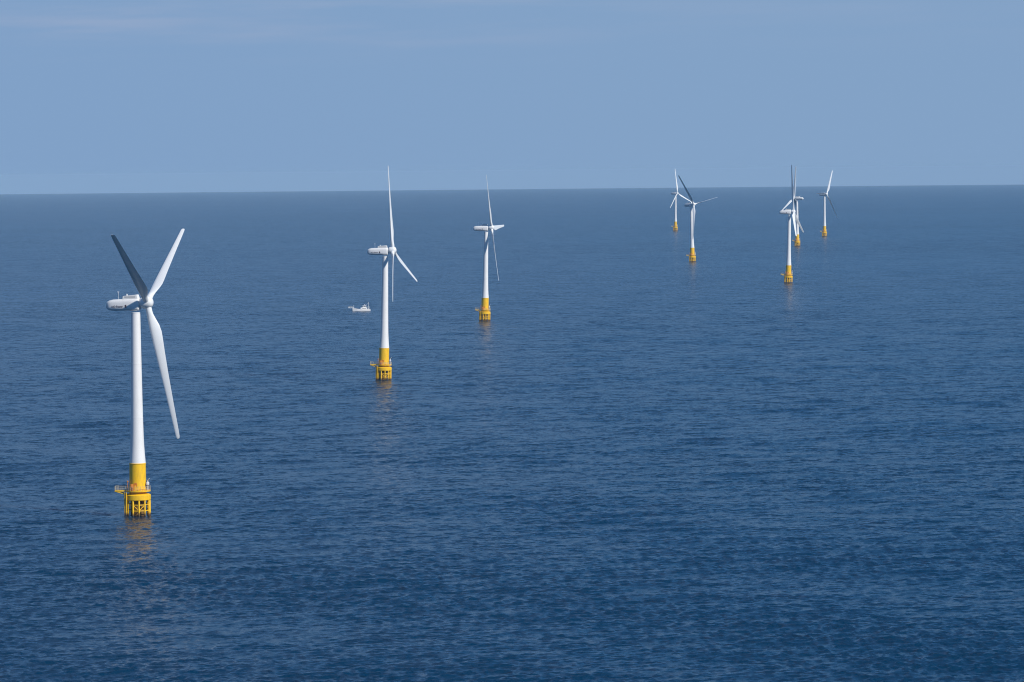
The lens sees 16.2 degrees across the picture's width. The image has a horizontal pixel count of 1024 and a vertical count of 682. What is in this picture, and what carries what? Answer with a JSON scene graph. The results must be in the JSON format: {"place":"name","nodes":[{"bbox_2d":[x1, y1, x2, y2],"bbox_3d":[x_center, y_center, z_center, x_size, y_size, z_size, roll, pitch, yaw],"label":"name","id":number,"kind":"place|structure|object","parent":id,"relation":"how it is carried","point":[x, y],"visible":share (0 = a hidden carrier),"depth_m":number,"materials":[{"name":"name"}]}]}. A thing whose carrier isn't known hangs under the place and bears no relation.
{"place":"outdoors","nodes":[
{"label":"outdoors","id":0,"kind":"place"},
{"bbox_2d":[0,185,1023,681],"bbox_3d":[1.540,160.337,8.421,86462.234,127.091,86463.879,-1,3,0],"label":"sea","id":1,"kind":"structure","parent":0,"point":[618,437],"depth_m":1315.15,"materials":[{"name":"blue liquid"}]},
{"bbox_2d":[106,229,184,516],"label":"wind turbine","id":2,"kind":"object","parent":1,"relation":"in","point":[137,496],"visible":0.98,"depth_m":1028.65,"materials":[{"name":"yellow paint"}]},
{"bbox_2d":[348,302,369,310],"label":"fishing boat","id":3,"kind":"object","parent":1,"relation":"on","point":[363,308],"visible":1,"depth_m":2545.86,"materials":[{"name":"white paint"}]},
{"bbox_2d":[367,167,416,379],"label":"wind turbine","id":4,"kind":"object","parent":1,"relation":"in","point":[383,368],"visible":0.98,"depth_m":1691.14,"materials":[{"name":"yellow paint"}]},
{"bbox_2d":[473,175,503,320],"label":"wind turbine","id":5,"kind":"object","parent":1,"relation":"in","point":[485,308],"visible":0.99,"depth_m":2352.05,"materials":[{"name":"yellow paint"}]},
{"bbox_2d":[670,171,690,230],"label":"wind turbine","id":6,"kind":"object","parent":1,"relation":"in","point":[675,226],"visible":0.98,"depth_m":5828.05,"materials":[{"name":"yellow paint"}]},
{"bbox_2d":[678,175,716,261],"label":"wind turbine","id":7,"kind":"object","parent":1,"relation":"in","point":[692,256],"visible":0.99,"depth_m":3820.10,"materials":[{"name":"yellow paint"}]},
{"bbox_2d":[779,165,803,282],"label":"wind turbine","id":8,"kind":"object","parent":1,"relation":"in","point":[788,275],"visible":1,"depth_m":3079.46,"materials":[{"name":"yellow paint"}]},
{"bbox_2d":[781,167,803,245],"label":"wind turbine","id":9,"kind":"object","parent":1,"relation":"in","point":[797,239],"visible":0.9,"depth_m":4554.55,"materials":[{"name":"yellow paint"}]},
{"bbox_2d":[816,171,837,236],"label":"wind turbine","id":10,"kind":"object","parent":1,"relation":"in","point":[824,232],"visible":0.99,"depth_m":5211.62,"materials":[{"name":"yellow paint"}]},
{"bbox_2d":[0,0,1023,193],"label":"sky","id":11,"kind":"structure","parent":0,"point":[97,96],"materials":[{"name":"blue"}]}
]}

